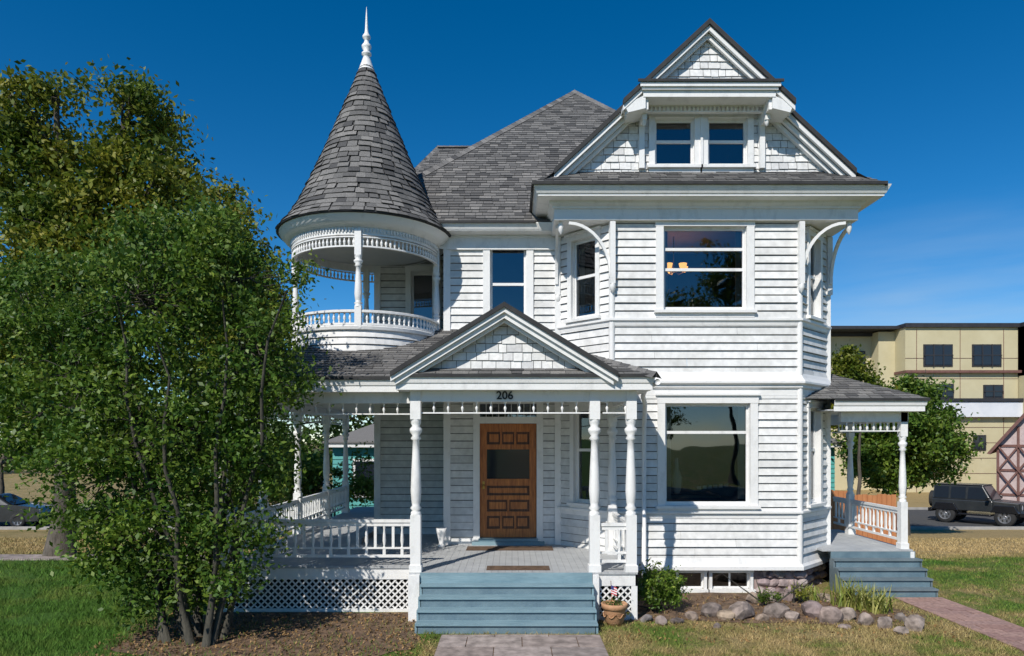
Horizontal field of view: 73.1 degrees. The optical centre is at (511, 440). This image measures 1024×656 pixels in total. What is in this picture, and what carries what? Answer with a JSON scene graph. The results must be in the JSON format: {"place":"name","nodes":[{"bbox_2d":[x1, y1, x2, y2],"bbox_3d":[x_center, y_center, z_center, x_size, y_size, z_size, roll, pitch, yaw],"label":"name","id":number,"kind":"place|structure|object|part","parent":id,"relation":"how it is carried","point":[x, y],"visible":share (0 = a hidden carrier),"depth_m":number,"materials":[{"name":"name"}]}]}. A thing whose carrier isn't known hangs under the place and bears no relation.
{"place":"outdoors","nodes":[
{"label":"outdoors","id":0,"kind":"place"},
{"bbox_2d":[0,554,204,559],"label":"sidewalk","id":1,"kind":"structure","parent":0,"point":[19,556],"depth_m":15.59,"materials":[{"name":"grey concrete"}]},
{"bbox_2d":[0,443,1023,655],"bbox_3d":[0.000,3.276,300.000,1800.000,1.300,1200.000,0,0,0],"label":"ground","id":2,"kind":"structure","parent":0,"point":[916,499],"depth_m":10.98,"materials":[{"name":"green plant"}]},
{"bbox_2d":[0,54,224,556],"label":"maple tree","id":3,"kind":"object","parent":2,"relation":"on","point":[57,202],"visible":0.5,"depth_m":15.51,"materials":[{"name":"green plant"}]},
{"bbox_2d":[0,420,360,472],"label":"distant trees","id":4,"kind":"object","parent":2,"relation":"on","point":[315,444],"visible":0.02,"depth_m":82.89,"materials":[{"name":"green plant"}]},
{"bbox_2d":[0,337,373,492],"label":"distant trees","id":5,"kind":"object","parent":2,"relation":"on","point":[337,432],"visible":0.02,"depth_m":33.45,"materials":[{"name":"green plant"}]},
{"bbox_2d":[139,165,324,562],"bbox_3d":[-6.007,-1.510,14.521,3.677,8.332,3.198,0,0,-27],"label":"maple tree","id":6,"kind":"object","parent":2,"relation":"on","point":[227,200],"visible":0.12,"depth_m":14.30,"materials":[{"name":"green plant"}]},
{"bbox_2d":[104,612,420,655],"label":"mulch bed","id":7,"kind":"object","parent":2,"relation":"on","point":[358,631],"visible":0.58,"depth_m":9.22,"materials":[{"name":"soil"}]},
{"bbox_2d":[0,184,341,646],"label":"multi stem tree","id":8,"kind":"object","parent":7,"relation":"on","point":[206,245],"visible":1,"depth_m":9.15,"materials":[{"name":"green plant"}]},
{"bbox_2d":[151,433,373,517],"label":"bushes","id":9,"kind":"object","parent":2,"relation":"on","point":[360,481],"visible":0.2,"depth_m":22.53,"materials":[{"name":"green plant"}]},
{"bbox_2d":[0,507,1023,529],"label":"kerb","id":10,"kind":"structure","parent":2,"relation":"on","point":[909,508],"depth_m":30.30,"materials":[{"name":"concrete"}]},
{"bbox_2d":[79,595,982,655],"bbox_3d":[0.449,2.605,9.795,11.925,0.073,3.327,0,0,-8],"label":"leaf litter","id":11,"kind":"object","parent":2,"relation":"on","point":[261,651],"visible":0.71,"depth_m":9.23,"materials":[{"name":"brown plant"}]},
{"bbox_2d":[194,302,929,621],"bbox_3d":[1.196,0.579,14.894,12.126,5.295,10.212,0,0,0],"label":"wraparound porch","id":12,"kind":"object","parent":2,"relation":"on","point":[333,564],"visible":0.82,"depth_m":10.57,"materials":[{"name":"paint"}]},
{"bbox_2d":[275,7,450,350],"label":"turret balcony","id":13,"kind":"structure","parent":12,"relation":"on","point":[362,205],"depth_m":11.94,"materials":[{"name":"paint"}]},
{"bbox_2d":[436,527,446,547],"bbox_3d":[-1.268,1.748,12.400,0.200,0.345,0.195,0,0,0],"label":"white urn","id":14,"kind":"object","parent":12,"relation":"on","point":[441,532],"visible":1,"depth_m":12.35,"materials":[{"name":"ceramic"}]},
{"bbox_2d":[497,391,512,398],"bbox_3d":[-0.105,-0.656,10.088,0.242,0.123,0.016,0,0,0],"label":"house number","id":15,"kind":"object","parent":12,"relation":"attached to","point":[509,394],"visible":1,"depth_m":10.08,"materials":[{"name":"black metal"}]},
{"bbox_2d":[466,546,552,549],"bbox_3d":[-0.040,1.915,12.250,1.520,0.016,0.400,0,0,0],"label":"doormat","id":16,"kind":"object","parent":12,"relation":"on","point":[509,548],"visible":1,"depth_m":12.18,"materials":[{"name":"fabric"}]},
{"bbox_2d":[486,566,549,569],"bbox_3d":[0.090,1.915,10.370,0.940,0.016,0.300,0,0,0],"label":"doormat","id":17,"kind":"object","parent":12,"relation":"on","point":[517,568],"visible":1,"depth_m":10.28,"materials":[{"name":"fabric"}]},
{"bbox_2d":[414,124,748,587],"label":"windows","id":18,"kind":"structure","parent":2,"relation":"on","point":[705,467],"depth_m":13.90,"materials":[{"name":"glass"}]},
{"bbox_2d":[667,236,687,275],"bbox_3d":[2.981,-3.410,12.770,0.568,0.729,0.542,0,0,0],"label":"chandelier","id":19,"kind":"object","parent":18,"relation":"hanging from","point":[681,265],"visible":0.46,"depth_m":12.56,"materials":[{"name":"beige metal"}]},
{"bbox_2d":[322,424,843,514],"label":"teal house","id":20,"kind":"structure","parent":2,"relation":"on","point":[362,435],"depth_m":26.98,"materials":[{"name":"paint"}]},
{"bbox_2d":[361,335,818,591],"bbox_3d":[1.505,0.026,17.495,8.590,7.600,11.010,0,0,0],"label":"foundation","id":21,"kind":"object","parent":2,"relation":"on","point":[371,534],"visible":0.03,"depth_m":11.99,"materials":[{"name":"stone"}]},
{"bbox_2d":[380,222,827,557],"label":"clapboard walls","id":22,"kind":"structure","parent":21,"relation":"on","point":[723,348],"depth_m":11.90,"materials":[{"name":"paint"}]},
{"bbox_2d":[472,402,544,544],"bbox_3d":[-0.071,0.596,12.770,1.332,2.660,0.260,0,0,0],"label":"front door","id":23,"kind":"structure","parent":22,"relation":"attached to","point":[504,480],"depth_m":12.84,"materials":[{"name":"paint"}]},
{"bbox_2d":[601,585,627,625],"bbox_3d":[1.440,2.316,9.876,0.377,0.620,0.447,0,0,-37],"label":"flower pot","id":24,"kind":"object","parent":2,"relation":"on","point":[614,613],"visible":1,"depth_m":9.74,"materials":[{"name":"ceramic"}]},
{"bbox_2d":[374,114,890,592],"bbox_3d":[1.550,-1.484,16.450,9.440,8.360,13.101,0,0,0],"label":"trim and window frames","id":25,"kind":"structure","parent":2,"relation":"on","point":[701,218],"depth_m":11.87,"materials":[{"name":"paint"}]},
{"bbox_2d":[402,90,887,266],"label":"roof","id":26,"kind":"structure","parent":25,"relation":"on","point":[497,176],"depth_m":13.80,"materials":[{"name":"grey"}]},
{"bbox_2d":[554,18,856,176],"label":"attic gable","id":27,"kind":"structure","parent":26,"relation":"attached to","point":[709,66],"depth_m":11.64,"materials":[{"name":"paint"}]},
{"bbox_2d":[415,551,938,633],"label":"porch steps","id":28,"kind":"structure","parent":2,"relation":"on","point":[515,603],"depth_m":9.88,"materials":[{"name":"blue wood"}]},
{"bbox_2d":[603,592,926,625],"bbox_3d":[3.746,2.619,10.818,4.900,0.001,2.150,0,0,0],"label":"garden bed","id":29,"kind":"object","parent":2,"relation":"on","point":[676,611],"visible":0.42,"depth_m":10.75,"materials":[{"name":"soil"}]},
{"bbox_2d":[637,559,692,613],"bbox_3d":[2.283,2.233,10.642,1.029,0.825,0.865,0,0,0],"label":"rose bush","id":30,"kind":"object","parent":29,"relation":"on","point":[658,590],"visible":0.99,"depth_m":10.52,"materials":[{"name":"green plant"}]},
{"bbox_2d":[723,574,806,605],"bbox_3d":[3.939,2.378,10.873,1.236,0.530,0.460,0,0,8],"label":"garden plant","id":31,"kind":"object","parent":29,"relation":"on","point":[764,596],"visible":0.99,"depth_m":10.82,"materials":[{"name":"green plant"}]},
{"bbox_2d":[640,590,924,634],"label":"garden stones","id":32,"kind":"object","parent":29,"relation":"on","point":[739,610],"visible":0.82,"depth_m":10.05,"materials":[{"name":"grey stone"}]},
{"bbox_2d":[786,581,809,602],"bbox_3d":[4.672,2.609,11.186,0.581,0.915,0.464,0,0,-14],"label":"garden plant","id":33,"kind":"object","parent":29,"relation":"on","point":[800,593],"visible":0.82,"depth_m":11.08,"materials":[{"name":"green plant"}]},
{"bbox_2d":[784,583,813,600],"bbox_3d":[4.754,2.466,11.314,0.620,0.301,0.505,0,0,22],"label":"daylily","id":34,"kind":"object","parent":29,"relation":"on","point":[804,593],"visible":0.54,"depth_m":11.30,"materials":[{"name":"green plant"}]},
{"bbox_2d":[799,584,834,601],"bbox_3d":[4.947,2.471,11.279,0.679,0.290,0.523,0,0,0],"label":"daylily","id":35,"kind":"object","parent":29,"relation":"on","point":[814,593],"visible":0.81,"depth_m":11.26,"materials":[{"name":"green plant"}]},
{"bbox_2d":[828,574,867,606],"bbox_3d":[5.301,2.362,10.940,0.797,0.509,0.744,0,0,24],"label":"daylily","id":36,"kind":"object","parent":29,"relation":"on","point":[843,599],"visible":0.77,"depth_m":10.90,"materials":[{"name":"green plant"}]},
{"bbox_2d":[844,576,876,610],"bbox_3d":[5.463,2.377,10.661,0.725,0.478,0.759,0,0,0],"label":"daylily","id":37,"kind":"object","parent":29,"relation":"on","point":[860,600],"visible":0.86,"depth_m":10.64,"materials":[{"name":"green plant"}]},
{"bbox_2d":[852,585,901,614],"bbox_3d":[5.524,2.389,10.539,0.663,0.454,0.712,0,0,-35],"label":"daylily","id":38,"kind":"object","parent":29,"relation":"on","point":[878,605],"visible":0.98,"depth_m":10.46,"materials":[{"name":"green plant"}]},
{"bbox_2d":[831,490,895,544],"bbox_3d":[10.004,2.332,20.030,2.230,1.789,0.060,0,0,0],"label":"wooden fence","id":39,"kind":"object","parent":2,"relation":"on","point":[886,499],"visible":0.38,"depth_m":20.00,"materials":[{"name":"brown wood"}]},
{"bbox_2d":[831,344,903,494],"bbox_3d":[10.843,0.049,22.022,2.797,6.381,1.915,0,0,0],"label":"tree","id":40,"kind":"object","parent":2,"relation":"on","point":[848,363],"visible":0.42,"depth_m":21.68,"materials":[{"name":"green plant"}]},
{"bbox_2d":[831,369,984,535],"bbox_3d":[14.677,0.464,25.965,5.813,6.351,4.244,0,0,0],"label":"street tree","id":41,"kind":"object","parent":2,"relation":"on","point":[936,442],"visible":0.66,"depth_m":25.25,"materials":[{"name":"green plant"}]},
{"bbox_2d":[831,322,1023,491],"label":"walls","id":42,"kind":"structure","parent":2,"relation":"on","point":[892,349],"depth_m":52.00,"materials":[{"name":"beige paint"}]},
{"bbox_2d":[857,344,1003,449],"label":"windows","id":43,"kind":"structure","parent":42,"relation":"attached to","point":[943,355],"depth_m":51.89,"materials":[{"name":"black glass"}]},
{"bbox_2d":[916,329,1017,491],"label":"panel joints","id":44,"kind":"object","parent":42,"relation":"attached to","point":[1003,378],"visible":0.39,"depth_m":51.98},
{"bbox_2d":[987,413,1023,501],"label":"half timbered cottage","id":45,"kind":"structure","parent":2,"relation":"on","point":[1007,448],"depth_m":39.52,"materials":[{"name":"pink paint"}]},
{"bbox_2d":[0,510,1023,525],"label":"road","id":46,"kind":"structure","parent":0,"point":[922,518],"depth_m":33.31,"materials":[{"name":"grey asphalt"}]},
{"bbox_2d":[0,493,52,525],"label":"parked car","id":47,"kind":"object","parent":46,"relation":"on","point":[11,517],"visible":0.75,"depth_m":30.88,"materials":[{"name":"grey metal"}]},
{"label":"windows and lamps","id":48,"kind":"part","parent":47,"relation":"part of","materials":[{"name":"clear glass"}]},
{"bbox_2d":[928,482,1023,525],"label":"off road vehicle","id":49,"kind":"object","parent":46,"relation":"on","point":[951,501],"visible":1,"depth_m":32.37,"materials":[{"name":"black metal"}]},
{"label":"windows","id":50,"kind":"part","parent":49,"relation":"part of","materials":[{"name":"black glass"}]},
{"bbox_2d":[0,0,1023,442],"label":"sky","id":51,"kind":"structure","parent":0,"point":[925,98],"materials":[{"name":"blue"}]},
{"bbox_2d":[434,634,608,655],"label":"front path","id":52,"kind":"structure","parent":0,"point":[521,645],"depth_m":8.79,"materials":[{"name":"stone pavers"}]},
{"bbox_2d":[753,563,827,591],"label":"foundation stones","id":53,"kind":"object","parent":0,"point":[801,576],"visible":0.62,"depth_m":11.97,"materials":[{"name":"grey stone"}]},
{"bbox_2d":[894,597,1023,650],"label":"side path","id":54,"kind":"structure","parent":0,"point":[999,629],"depth_m":10.07,"materials":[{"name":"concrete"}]}
]}

